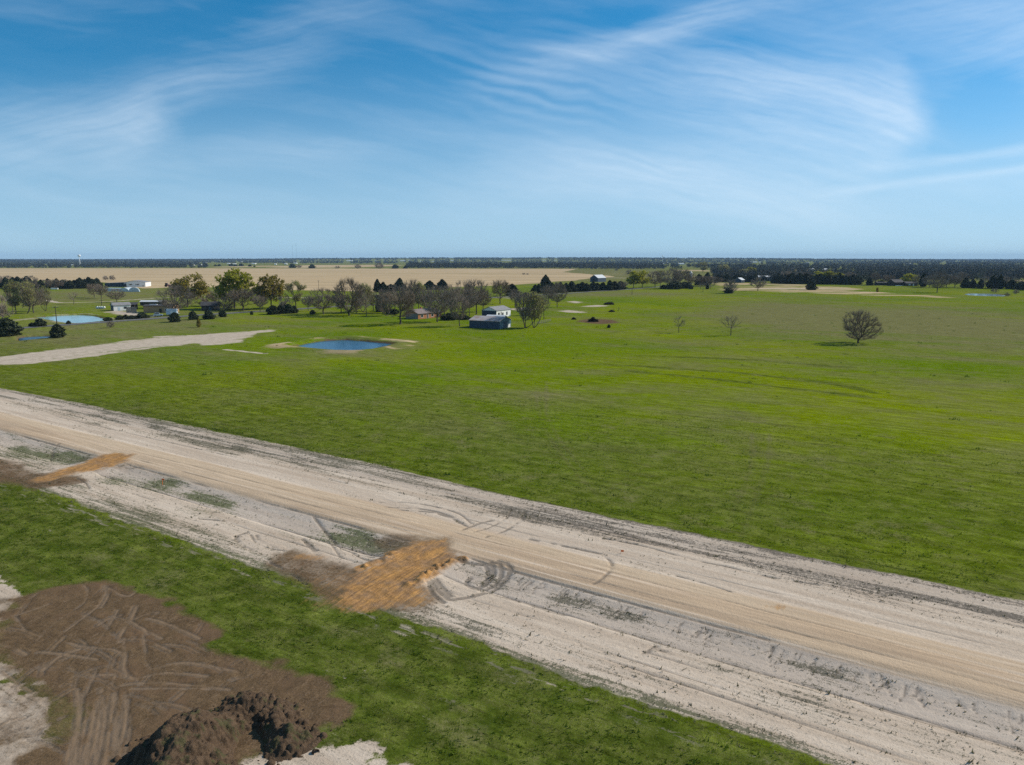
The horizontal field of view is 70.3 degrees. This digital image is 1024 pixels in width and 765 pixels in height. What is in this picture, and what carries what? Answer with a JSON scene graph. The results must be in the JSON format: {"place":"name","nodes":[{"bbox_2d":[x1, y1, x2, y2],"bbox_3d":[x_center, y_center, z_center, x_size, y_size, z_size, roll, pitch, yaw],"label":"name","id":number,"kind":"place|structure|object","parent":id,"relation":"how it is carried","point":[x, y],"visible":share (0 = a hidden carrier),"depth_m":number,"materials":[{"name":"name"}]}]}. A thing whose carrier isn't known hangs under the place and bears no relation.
{"place":"outdoors","nodes":[
{"label":"outdoors","id":0,"kind":"place"},
{"bbox_2d":[37,315,103,322],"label":"pond water","id":1,"kind":"structure","parent":0,"point":[76,318],"depth_m":375.48,"materials":[{"name":"blue liquid"}]},
{"bbox_2d":[106,287,139,291],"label":"hoop house","id":2,"kind":"structure","parent":0,"point":[130,289],"depth_m":663.41,"materials":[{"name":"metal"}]},
{"bbox_2d":[0,330,272,364],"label":"sand track","id":3,"kind":"structure","parent":0,"point":[98,350],"depth_m":250.08,"materials":[{"name":"beige sand"}]},
{"bbox_2d":[0,585,335,764],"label":"bare dirt","id":4,"kind":"structure","parent":0,"point":[95,675],"depth_m":52.64,"materials":[{"name":"brown soil"}]},
{"bbox_2d":[109,690,331,764],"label":"dirt mound","id":5,"kind":"object","parent":4,"relation":"on","point":[200,736],"visible":1,"depth_m":44.79,"materials":[{"name":"brown soil"}]},
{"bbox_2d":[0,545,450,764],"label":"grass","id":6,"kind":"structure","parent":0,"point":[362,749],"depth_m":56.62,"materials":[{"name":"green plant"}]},
{"bbox_2d":[22,286,659,328],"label":"asphalt road","id":7,"kind":"structure","parent":0,"point":[247,311],"depth_m":372.31,"materials":[{"name":"grey asphalt"}]},
{"bbox_2d":[300,340,389,349],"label":"pond water","id":8,"kind":"structure","parent":0,"point":[344,345],"depth_m":258.95,"materials":[{"name":"blue liquid"}]},
{"bbox_2d":[0,258,1023,764],"bbox_3d":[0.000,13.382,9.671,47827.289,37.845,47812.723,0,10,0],"label":"ground","id":9,"kind":"structure","parent":0,"point":[874,390],"depth_m":152.47,"materials":[{"name":"green plant"}]},
{"bbox_2d":[0,294,15,317],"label":"bare shrub","id":10,"kind":"object","parent":9,"relation":"on","point":[3,309],"visible":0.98,"depth_m":360.68,"materials":[{"name":"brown plant"}]},
{"bbox_2d":[2,280,20,312],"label":"budding tree","id":11,"kind":"object","parent":9,"relation":"on","point":[10,300],"visible":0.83,"depth_m":399.34,"materials":[{"name":"green plant"}]},
{"bbox_2d":[0,317,23,336],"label":"cedar tree","id":12,"kind":"object","parent":9,"relation":"on","point":[9,327],"visible":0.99,"depth_m":283.04,"materials":[{"name":"green plant"}]},
{"bbox_2d":[13,280,36,312],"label":"budding tree","id":13,"kind":"object","parent":9,"relation":"on","point":[19,289],"visible":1,"depth_m":398.88,"materials":[{"name":"green plant"}]},
{"bbox_2d":[18,280,47,312],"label":"bare tree","id":14,"kind":"object","parent":9,"relation":"on","point":[40,297],"visible":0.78,"depth_m":404.75,"materials":[{"name":"brown plant"}]},
{"bbox_2d":[31,318,46,326],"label":"evergreen shrub","id":15,"kind":"object","parent":9,"relation":"on","point":[39,322],"visible":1,"depth_m":321.60,"materials":[{"name":"green plant"}]},
{"bbox_2d":[36,285,51,310],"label":"budding tree","id":16,"kind":"object","parent":9,"relation":"on","point":[45,298],"visible":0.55,"depth_m":419.89,"materials":[{"name":"green plant"}]},
{"bbox_2d":[45,279,59,286],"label":"bare tree","id":17,"kind":"object","parent":9,"relation":"on","point":[52,281],"visible":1,"depth_m":725.26,"materials":[{"name":"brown plant"}]},
{"bbox_2d":[49,324,67,337],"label":"cedar tree","id":18,"kind":"object","parent":9,"relation":"on","point":[56,330],"visible":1,"depth_m":276.61,"materials":[{"name":"green plant"}]},
{"bbox_2d":[63,280,76,288],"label":"cedar tree","id":19,"kind":"object","parent":9,"relation":"on","point":[68,284],"visible":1,"depth_m":730.02,"materials":[{"name":"green plant"}]},
{"bbox_2d":[74,277,86,287],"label":"cedar tree","id":20,"kind":"object","parent":9,"relation":"on","point":[79,283],"visible":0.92,"depth_m":739.79,"materials":[{"name":"green plant"}]},
{"bbox_2d":[86,283,101,297],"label":"bare tree","id":21,"kind":"object","parent":9,"relation":"on","point":[90,288],"visible":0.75,"depth_m":561.75,"materials":[{"name":"brown plant"}]},
{"bbox_2d":[93,284,107,298],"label":"bare tree","id":22,"kind":"object","parent":9,"relation":"on","point":[103,289],"visible":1,"depth_m":548.69,"materials":[{"name":"brown plant"}]},
{"bbox_2d":[105,289,125,301],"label":"bare tree","id":23,"kind":"object","parent":9,"relation":"on","point":[117,295],"visible":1,"depth_m":505.89,"materials":[{"name":"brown plant"}]},
{"bbox_2d":[110,302,130,310],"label":"grey shed","id":24,"kind":"structure","parent":9,"relation":"on","point":[118,306],"depth_m":423.36,"materials":[{"name":"white paint"}]},
{"bbox_2d":[105,280,150,286],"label":"white metal building","id":25,"kind":"structure","parent":9,"relation":"on","point":[138,283],"depth_m":784.07,"materials":[{"name":"paint"}]},
{"bbox_2d":[139,300,166,304],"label":"long white shed","id":26,"kind":"structure","parent":9,"relation":"on","point":[143,302],"depth_m":471.30,"materials":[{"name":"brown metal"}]},
{"bbox_2d":[143,304,178,312],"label":"tan brick building","id":27,"kind":"structure","parent":9,"relation":"on","point":[153,308],"depth_m":404.69,"materials":[{"name":"grey brick"}]},
{"bbox_2d":[167,312,181,321],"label":"cedar tree","id":28,"kind":"object","parent":9,"relation":"on","point":[174,317],"visible":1,"depth_m":348.10,"materials":[{"name":"green plant"}]},
{"bbox_2d":[155,283,195,308],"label":"bare tree","id":29,"kind":"object","parent":9,"relation":"on","point":[167,303],"visible":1,"depth_m":383.87,"materials":[{"name":"brown plant"}]},
{"bbox_2d":[169,272,210,306],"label":"leafy tree","id":30,"kind":"object","parent":9,"relation":"on","point":[199,288],"visible":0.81,"depth_m":446.68,"materials":[{"name":"green plant"}]},
{"bbox_2d":[188,311,198,319],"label":"cedar tree","id":31,"kind":"object","parent":9,"relation":"on","point":[192,315],"visible":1,"depth_m":360.47,"materials":[{"name":"green plant"}]},
{"bbox_2d":[202,310,216,318],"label":"cedar tree","id":32,"kind":"object","parent":9,"relation":"on","point":[208,314],"visible":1,"depth_m":362.60,"materials":[{"name":"green plant"}]},
{"bbox_2d":[200,301,219,310],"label":"brown house","id":33,"kind":"structure","parent":9,"relation":"on","point":[209,305],"depth_m":423.63,"materials":[{"name":"brown wood"}]},
{"bbox_2d":[215,296,235,310],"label":"bare shrub","id":34,"kind":"object","parent":9,"relation":"on","point":[221,303],"visible":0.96,"depth_m":423.84,"materials":[{"name":"brown plant"}]},
{"bbox_2d":[210,267,257,307],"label":"leafy tree","id":35,"kind":"object","parent":9,"relation":"on","point":[231,278],"visible":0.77,"depth_m":435.22,"materials":[{"name":"green plant"}]},
{"bbox_2d":[225,288,257,310],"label":"bare tree","id":36,"kind":"object","parent":9,"relation":"on","point":[236,296],"visible":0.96,"depth_m":420.42,"materials":[{"name":"brown plant"}]},
{"bbox_2d":[252,295,269,306],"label":"bare tree","id":37,"kind":"object","parent":9,"relation":"on","point":[257,303],"visible":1,"depth_m":414.00,"materials":[{"name":"brown plant"}]},
{"bbox_2d":[252,273,284,304],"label":"leafy tree","id":38,"kind":"object","parent":9,"relation":"on","point":[276,288],"visible":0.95,"depth_m":434.91,"materials":[{"name":"green plant"}]},
{"bbox_2d":[265,305,281,314],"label":"cedar tree","id":39,"kind":"object","parent":9,"relation":"on","point":[272,309],"visible":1,"depth_m":394.05,"materials":[{"name":"green plant"}]},
{"bbox_2d":[278,295,293,306],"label":"bare shrub","id":40,"kind":"object","parent":9,"relation":"on","point":[280,298],"visible":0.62,"depth_m":411.49,"materials":[{"name":"brown plant"}]},
{"bbox_2d":[284,303,293,313],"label":"cedar tree","id":41,"kind":"object","parent":9,"relation":"on","point":[289,308],"visible":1,"depth_m":401.10,"materials":[{"name":"green plant"}]},
{"bbox_2d":[284,280,306,306],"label":"budding tree","id":42,"kind":"object","parent":9,"relation":"on","point":[290,289],"visible":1,"depth_m":450.29,"materials":[{"name":"green plant"}]},
{"bbox_2d":[308,287,337,313],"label":"bare tree","id":43,"kind":"object","parent":9,"relation":"on","point":[319,300],"visible":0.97,"depth_m":393.58,"materials":[{"name":"brown plant"}]},
{"bbox_2d":[331,276,367,315],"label":"bare tree","id":44,"kind":"object","parent":9,"relation":"on","point":[355,294],"visible":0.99,"depth_m":384.70,"materials":[{"name":"brown plant"}]},
{"bbox_2d":[357,293,371,315],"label":"bare tree","id":45,"kind":"object","parent":9,"relation":"on","point":[359,301],"visible":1,"depth_m":380.24,"materials":[{"name":"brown plant"}]},
{"bbox_2d":[357,283,374,311],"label":"budding tree","id":46,"kind":"object","parent":9,"relation":"on","point":[367,290],"visible":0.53,"depth_m":410.00,"materials":[{"name":"green plant"}]},
{"bbox_2d":[373,279,380,291],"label":"cedar tree","id":47,"kind":"object","parent":9,"relation":"on","point":[377,285],"visible":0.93,"depth_m":655.48,"materials":[{"name":"green plant"}]},
{"bbox_2d":[377,298,394,315],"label":"bare tree","id":48,"kind":"object","parent":9,"relation":"on","point":[384,308],"visible":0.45,"depth_m":384.53,"materials":[{"name":"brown plant"}]},
{"bbox_2d":[374,289,418,323],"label":"bare tree","id":49,"kind":"object","parent":9,"relation":"on","point":[406,304],"visible":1,"depth_m":330.38,"materials":[{"name":"brown plant"}]},
{"bbox_2d":[387,284,405,307],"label":"bare tree","id":50,"kind":"object","parent":9,"relation":"on","point":[400,295],"visible":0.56,"depth_m":402.94,"materials":[{"name":"brown plant"}]},
{"bbox_2d":[401,278,421,301],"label":"bare tree","id":51,"kind":"object","parent":9,"relation":"on","point":[413,285],"visible":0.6,"depth_m":423.79,"materials":[{"name":"brown plant"}]},
{"bbox_2d":[411,281,425,308],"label":"budding tree","id":52,"kind":"object","parent":9,"relation":"on","point":[423,287],"visible":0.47,"depth_m":428.16,"materials":[{"name":"green plant"}]},
{"bbox_2d":[406,307,441,318],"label":"brick farmhouse","id":53,"kind":"object","parent":9,"relation":"on","point":[420,313],"visible":0.73,"depth_m":368.07,"materials":[{"name":"brick"}]},
{"bbox_2d":[415,289,432,305],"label":"bare tree","id":54,"kind":"object","parent":9,"relation":"on","point":[420,299],"visible":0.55,"depth_m":410.61,"materials":[{"name":"brown plant"}]},
{"bbox_2d":[424,280,436,289],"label":"cedar tree","id":55,"kind":"object","parent":9,"relation":"on","point":[429,283],"visible":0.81,"depth_m":704.60,"materials":[{"name":"green plant"}]},
{"bbox_2d":[420,283,452,321],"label":"bare tree","id":56,"kind":"object","parent":9,"relation":"on","point":[444,305],"visible":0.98,"depth_m":346.22,"materials":[{"name":"brown plant"}]},
{"bbox_2d":[440,313,457,320],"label":"evergreen shrub","id":57,"kind":"object","parent":9,"relation":"on","point":[448,316],"visible":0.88,"depth_m":357.83,"materials":[{"name":"green plant"}]},
{"bbox_2d":[440,283,461,307],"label":"bare tree","id":58,"kind":"object","parent":9,"relation":"on","point":[449,288],"visible":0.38,"depth_m":378.26,"materials":[{"name":"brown plant"}]},
{"bbox_2d":[447,286,470,325],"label":"bare tree","id":59,"kind":"object","parent":9,"relation":"on","point":[457,300],"visible":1,"depth_m":323.39,"materials":[{"name":"brown plant"}]},
{"bbox_2d":[453,280,472,313],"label":"bare tree","id":60,"kind":"object","parent":9,"relation":"on","point":[466,288],"visible":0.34,"depth_m":391.80,"materials":[{"name":"brown plant"}]},
{"bbox_2d":[463,289,478,315],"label":"bare tree","id":61,"kind":"object","parent":9,"relation":"on","point":[474,293],"visible":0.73,"depth_m":383.03,"materials":[{"name":"brown plant"}]},
{"bbox_2d":[462,279,489,313],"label":"bare tree","id":62,"kind":"object","parent":9,"relation":"on","point":[481,292],"visible":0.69,"depth_m":393.68,"materials":[{"name":"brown plant"}]},
{"bbox_2d":[478,292,493,308],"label":"bare tree","id":63,"kind":"object","parent":9,"relation":"on","point":[487,299],"visible":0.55,"depth_m":412.94,"materials":[{"name":"brown plant"}]},
{"bbox_2d":[469,315,511,328],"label":"barn","id":64,"kind":"structure","parent":9,"relation":"on","point":[491,322],"depth_m":316.90,"materials":[{"name":"grey metal"}]},
{"bbox_2d":[482,305,510,315],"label":"white house","id":65,"kind":"structure","parent":9,"relation":"on","point":[499,310],"depth_m":376.58,"materials":[{"name":"paint"}]},
{"bbox_2d":[490,278,510,303],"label":"bare tree","id":66,"kind":"object","parent":9,"relation":"on","point":[504,284],"visible":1,"depth_m":485.36,"materials":[{"name":"brown plant"}]},
{"bbox_2d":[1,311,1020,477],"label":"grass clumps","id":67,"kind":"object","parent":9,"relation":"on","point":[569,379],"visible":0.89,"depth_m":193.19,"materials":[{"name":"green plant"}]},
{"bbox_2d":[0,257,1023,280],"bbox_3d":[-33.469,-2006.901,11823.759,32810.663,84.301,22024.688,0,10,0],"label":"woods","id":68,"kind":"object","parent":9,"relation":"on","point":[929,263],"visible":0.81,"depth_m":2911.95,"materials":[{"name":"green plant"}]},
{"bbox_2d":[0,366,1023,764],"bbox_3d":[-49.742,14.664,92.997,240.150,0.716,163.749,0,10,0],"label":"sandy verge","id":69,"kind":"structure","parent":9,"relation":"on","point":[820,742],"depth_m":57.03,"materials":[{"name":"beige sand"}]},
{"bbox_2d":[23,451,139,485],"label":"clay crossing","id":70,"kind":"object","parent":69,"relation":"on","point":[105,461],"visible":1,"depth_m":105.70,"materials":[{"name":"orange soil"}]},
{"bbox_2d":[321,535,468,617],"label":"clay crossing","id":71,"kind":"object","parent":69,"relation":"on","point":[406,574],"visible":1,"depth_m":68.64,"materials":[{"name":"orange soil"}]},
{"bbox_2d":[0,397,1023,764],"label":"weeds","id":72,"kind":"object","parent":69,"relation":"on","point":[488,573],"visible":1,"depth_m":75.30,"materials":[{"name":"green plant"}]},
{"bbox_2d":[0,386,1023,662],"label":"sandy verge","id":73,"kind":"structure","parent":9,"relation":"on","point":[956,622],"depth_m":78.93,"materials":[{"name":"beige sand"}]},
{"bbox_2d":[507,289,522,306],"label":"bare tree","id":74,"kind":"object","parent":9,"relation":"on","point":[511,294],"visible":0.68,"depth_m":448.13,"materials":[{"name":"brown plant"}]},
{"bbox_2d":[514,289,536,327],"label":"bare tree","id":75,"kind":"object","parent":9,"relation":"on","point":[522,310],"visible":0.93,"depth_m":317.51,"materials":[{"name":"brown plant"}]},
{"bbox_2d":[524,291,546,327],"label":"budding tree","id":76,"kind":"object","parent":9,"relation":"on","point":[539,310],"visible":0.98,"depth_m":316.52,"materials":[{"name":"green plant"}]},
{"bbox_2d":[540,274,550,286],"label":"cedar tree","id":77,"kind":"object","parent":9,"relation":"on","point":[545,279],"visible":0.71,"depth_m":748.56,"materials":[{"name":"green plant"}]},
{"bbox_2d":[539,284,556,303],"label":"bare tree","id":78,"kind":"object","parent":9,"relation":"on","point":[544,291],"visible":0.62,"depth_m":489.74,"materials":[{"name":"brown plant"}]},
{"bbox_2d":[547,282,567,304],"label":"bare tree","id":79,"kind":"object","parent":9,"relation":"on","point":[553,298],"visible":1,"depth_m":448.36,"materials":[{"name":"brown plant"}]},
{"bbox_2d":[590,275,605,281],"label":"barn","id":80,"kind":"structure","parent":9,"relation":"on","point":[597,278],"depth_m":944.62,"materials":[{"name":"white metal"}]},
{"bbox_2d":[626,270,643,287],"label":"leafy tree","id":81,"kind":"object","parent":9,"relation":"on","point":[634,276],"visible":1,"depth_m":734.22,"materials":[{"name":"green plant"}]},
{"bbox_2d":[637,270,650,287],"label":"leafy tree","id":82,"kind":"object","parent":9,"relation":"on","point":[646,280],"visible":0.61,"depth_m":741.08,"materials":[{"name":"green plant"}]},
{"bbox_2d":[647,271,662,287],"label":"bare tree","id":83,"kind":"object","parent":9,"relation":"on","point":[655,273],"visible":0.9,"depth_m":754.35,"materials":[{"name":"brown plant"}]},
{"bbox_2d":[661,267,683,283],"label":"bare tree","id":84,"kind":"object","parent":9,"relation":"on","point":[679,274],"visible":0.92,"depth_m":727.52,"materials":[{"name":"brown plant"}]},
{"bbox_2d":[665,281,683,288],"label":"evergreen shrub","id":85,"kind":"object","parent":9,"relation":"on","point":[674,285],"visible":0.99,"depth_m":715.52,"materials":[{"name":"green plant"}]},
{"bbox_2d":[673,269,692,282],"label":"bare tree","id":86,"kind":"object","parent":9,"relation":"on","point":[687,275],"visible":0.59,"depth_m":739.90,"materials":[{"name":"brown plant"}]},
{"bbox_2d":[698,275,714,286],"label":"bare tree","id":87,"kind":"object","parent":9,"relation":"on","point":[707,278],"visible":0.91,"depth_m":784.57,"materials":[{"name":"brown plant"}]},
{"bbox_2d":[720,316,740,334],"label":"bare tree","id":88,"kind":"object","parent":9,"relation":"on","point":[727,319],"visible":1,"depth_m":286.30,"materials":[{"name":"brown plant"}]},
{"bbox_2d":[723,278,738,292],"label":"bare shrub","id":89,"kind":"object","parent":9,"relation":"on","point":[732,284],"visible":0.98,"depth_m":634.87,"materials":[{"name":"brown plant"}]},
{"bbox_2d":[750,277,766,290],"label":"bare tree","id":90,"kind":"object","parent":9,"relation":"on","point":[755,282],"visible":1,"depth_m":680.05,"materials":[{"name":"brown plant"}]},
{"bbox_2d":[794,272,803,283],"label":"cedar tree","id":91,"kind":"object","parent":9,"relation":"on","point":[799,276],"visible":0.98,"depth_m":868.61,"materials":[{"name":"green plant"}]},
{"bbox_2d":[805,279,818,289],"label":"cedar tree","id":92,"kind":"object","parent":9,"relation":"on","point":[811,284],"visible":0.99,"depth_m":700.10,"materials":[{"name":"green plant"}]},
{"bbox_2d":[843,276,854,284],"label":"cedar tree","id":93,"kind":"object","parent":9,"relation":"on","point":[848,280],"visible":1,"depth_m":838.23,"materials":[{"name":"green plant"}]},
{"bbox_2d":[841,309,883,342],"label":"bare tree","id":94,"kind":"object","parent":9,"relation":"on","point":[861,326],"visible":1,"depth_m":256.88,"materials":[{"name":"brown plant"}]},
{"bbox_2d":[887,279,903,285],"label":"dark roofed house","id":95,"kind":"structure","parent":9,"relation":"on","point":[894,282],"depth_m":809.67,"materials":[{"name":"grey wood"}]},
{"bbox_2d":[899,273,917,281],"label":"leafy tree","id":96,"kind":"object","parent":9,"relation":"on","point":[910,275],"visible":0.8,"depth_m":832.85,"materials":[{"name":"green plant"}]},
{"bbox_2d":[927,271,949,292],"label":"bare tree","id":97,"kind":"object","parent":9,"relation":"on","point":[940,283],"visible":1,"depth_m":645.24,"materials":[{"name":"brown plant"}]},
{"bbox_2d":[949,276,963,287],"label":"bare tree","id":98,"kind":"object","parent":9,"relation":"on","point":[958,279],"visible":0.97,"depth_m":750.53,"materials":[{"name":"brown plant"}]},
{"bbox_2d":[959,278,970,287],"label":"cedar tree","id":99,"kind":"object","parent":9,"relation":"on","point":[965,283],"visible":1,"depth_m":744.19,"materials":[{"name":"green plant"}]},
{"bbox_2d":[986,275,998,288],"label":"cedar tree","id":100,"kind":"object","parent":9,"relation":"on","point":[991,281],"visible":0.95,"depth_m":730.95,"materials":[{"name":"green plant"}]},
{"bbox_2d":[992,274,1008,288],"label":"cedar tree","id":101,"kind":"object","parent":9,"relation":"on","point":[1001,281],"visible":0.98,"depth_m":723.65,"materials":[{"name":"green plant"}]},
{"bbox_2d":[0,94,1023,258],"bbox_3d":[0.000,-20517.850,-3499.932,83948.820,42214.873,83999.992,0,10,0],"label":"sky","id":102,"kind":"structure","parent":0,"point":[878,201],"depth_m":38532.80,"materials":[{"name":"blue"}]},
{"bbox_2d":[0,412,1023,707],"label":"gravel road","id":103,"kind":"structure","parent":0,"point":[942,664],"depth_m":67.57,"materials":[{"name":"beige gravel"}]},
{"bbox_2d":[0,265,1023,353],"bbox_3d":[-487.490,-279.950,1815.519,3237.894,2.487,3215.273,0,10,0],"label":"hay field","id":104,"kind":"structure","parent":0,"point":[328,276],"depth_m":1296.38,"materials":[{"name":"beige plant"}]},
{"bbox_2d":[965,293,1005,295],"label":"pond water","id":105,"kind":"structure","parent":0,"point":[977,294],"depth_m":625.80,"materials":[{"name":"blue liquid"}]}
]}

